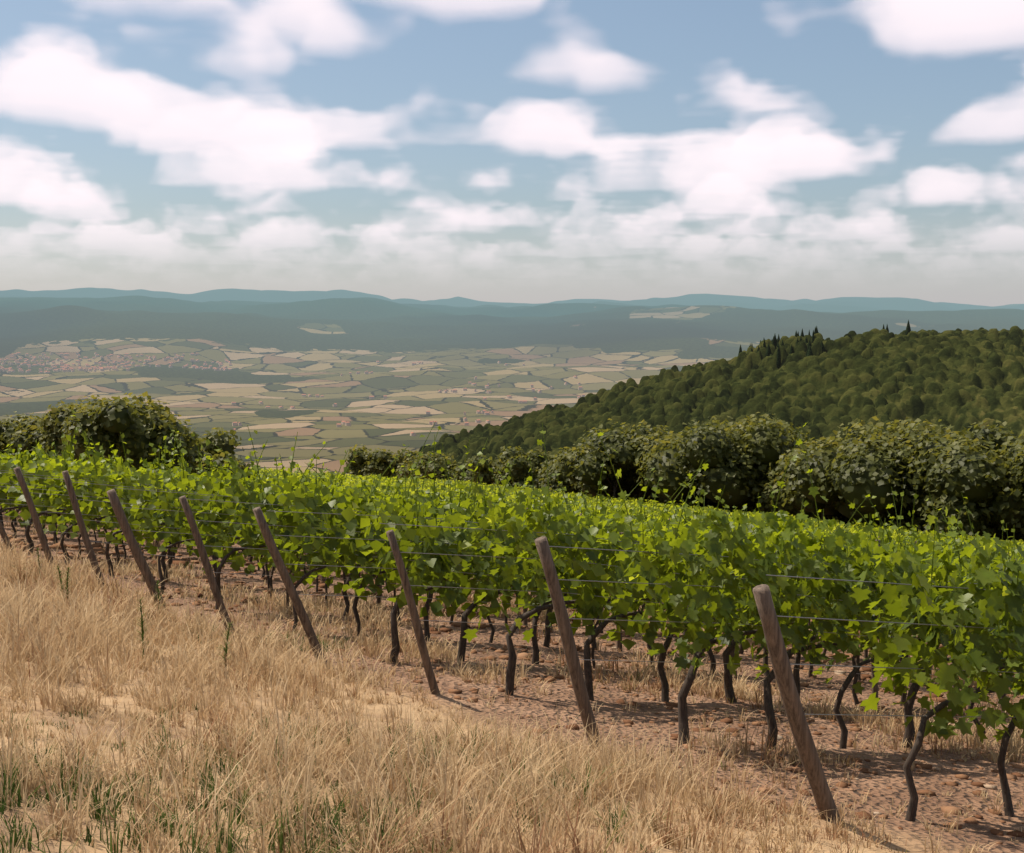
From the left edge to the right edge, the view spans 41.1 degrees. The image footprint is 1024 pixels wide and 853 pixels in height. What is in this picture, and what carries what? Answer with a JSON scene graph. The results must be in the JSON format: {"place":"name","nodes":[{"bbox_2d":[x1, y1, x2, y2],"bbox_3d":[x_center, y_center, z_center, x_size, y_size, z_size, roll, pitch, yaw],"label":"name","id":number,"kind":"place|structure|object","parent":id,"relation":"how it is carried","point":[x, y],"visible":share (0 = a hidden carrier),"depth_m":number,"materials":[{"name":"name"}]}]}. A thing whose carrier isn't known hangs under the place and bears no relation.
{"place":"outdoors","nodes":[
{"label":"outdoors","id":0,"kind":"place"},
{"bbox_2d":[0,352,584,435],"bbox_3d":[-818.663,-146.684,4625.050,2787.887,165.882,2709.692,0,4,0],"label":"valley house walls","id":1,"kind":"structure","parent":0,"point":[61,363],"depth_m":5558.73,"materials":[{"name":"beige paint"}]},
{"bbox_2d":[0,288,1023,474],"bbox_3d":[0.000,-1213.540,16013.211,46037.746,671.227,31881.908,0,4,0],"label":"distant valley landscape","id":2,"kind":"structure","parent":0,"point":[286,350],"depth_m":6196.41,"materials":[{"name":"green plant"}]},
{"bbox_2d":[0,352,584,432],"bbox_3d":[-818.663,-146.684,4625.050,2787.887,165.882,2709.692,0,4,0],"label":"house roofs","id":3,"kind":"structure","parent":2,"relation":"on","point":[9,368],"depth_m":5527.51,"materials":[{"name":"brown tile"}]},
{"bbox_2d":[418,326,1023,484],"bbox_3d":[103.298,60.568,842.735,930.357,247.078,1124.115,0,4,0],"label":"forested hill","id":4,"kind":"structure","parent":2,"relation":"on","point":[957,379],"depth_m":621.60,"materials":[{"name":"green plant"}]},
{"bbox_2d":[738,319,910,368],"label":"conifer trees","id":5,"kind":"object","parent":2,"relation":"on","point":[775,343],"visible":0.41,"depth_m":684.64,"materials":[{"name":"green plant"}]},
{"bbox_2d":[0,510,1023,852],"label":"ground","id":6,"kind":"structure","parent":0,"point":[562,698],"depth_m":11.38,"materials":[{"name":"brown soil"}]},
{"bbox_2d":[0,391,251,479],"bbox_3d":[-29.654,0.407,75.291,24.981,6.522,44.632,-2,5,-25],"label":"trees","id":7,"kind":"object","parent":6,"relation":"on","point":[46,421],"visible":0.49,"depth_m":61.45,"materials":[{"name":"green plant"}]},
{"bbox_2d":[36,548,234,666],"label":"headland weeds","id":8,"kind":"object","parent":6,"relation":"on","point":[142,625],"visible":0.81,"depth_m":12.48,"materials":[{"name":"green plant"}]},
{"bbox_2d":[0,497,1016,821],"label":"grapevine trunks","id":9,"kind":"object","parent":6,"relation":"on","point":[770,715],"visible":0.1,"depth_m":14.08,"materials":[{"name":"brown wood"}]},
{"bbox_2d":[0,460,1016,820],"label":"vineyard posts","id":10,"kind":"object","parent":6,"relation":"on","point":[794,710],"visible":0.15,"depth_m":10.48,"materials":[{"name":"brown wood"}]},
{"bbox_2d":[0,470,1019,717],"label":"vineyard wires","id":11,"kind":"object","parent":10,"relation":"attached to","point":[510,590],"visible":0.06,"depth_m":12.89,"materials":[{"name":"grey metal"}]},
{"bbox_2d":[0,506,1023,852],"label":"headland grass","id":12,"kind":"structure","parent":6,"relation":"on","point":[30,618],"depth_m":8.64,"materials":[{"name":"beige plant"}]},
{"bbox_2d":[0,453,1023,693],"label":"vine leaves","id":13,"kind":"object","parent":6,"relation":"on","point":[434,568],"visible":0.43,"depth_m":17.07,"materials":[{"name":"green plant"}]},
{"bbox_2d":[0,471,1023,611],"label":"vine row","id":14,"kind":"object","parent":6,"relation":"on","point":[43,496],"visible":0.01,"depth_m":31.18,"materials":[{"name":"green plant"}]},
{"bbox_2d":[1,534,1023,843],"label":"soil clods","id":15,"kind":"object","parent":6,"relation":"on","point":[1013,776],"visible":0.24,"depth_m":15.74,"materials":[{"name":"brown soil"}]},
{"bbox_2d":[348,425,1023,540],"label":"trees","id":16,"kind":"object","parent":6,"relation":"on","point":[973,493],"visible":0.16,"depth_m":113.94,"materials":[{"name":"green plant"}]},
{"bbox_2d":[0,408,1023,596],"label":"vine shoot","id":17,"kind":"object","parent":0,"point":[650,546],"depth_m":21.41,"materials":[{"name":"green plant"}]},
{"bbox_2d":[0,0,1023,306],"label":"sky","id":18,"kind":"structure","parent":0,"point":[504,151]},
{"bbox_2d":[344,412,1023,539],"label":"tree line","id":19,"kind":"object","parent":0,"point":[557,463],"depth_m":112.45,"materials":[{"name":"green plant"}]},
{"bbox_2d":[448,483,1023,743],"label":"vine leaves","id":20,"kind":"object","parent":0,"point":[902,603],"visible":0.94,"depth_m":10.96,"materials":[{"name":"green plant"}]}
]}

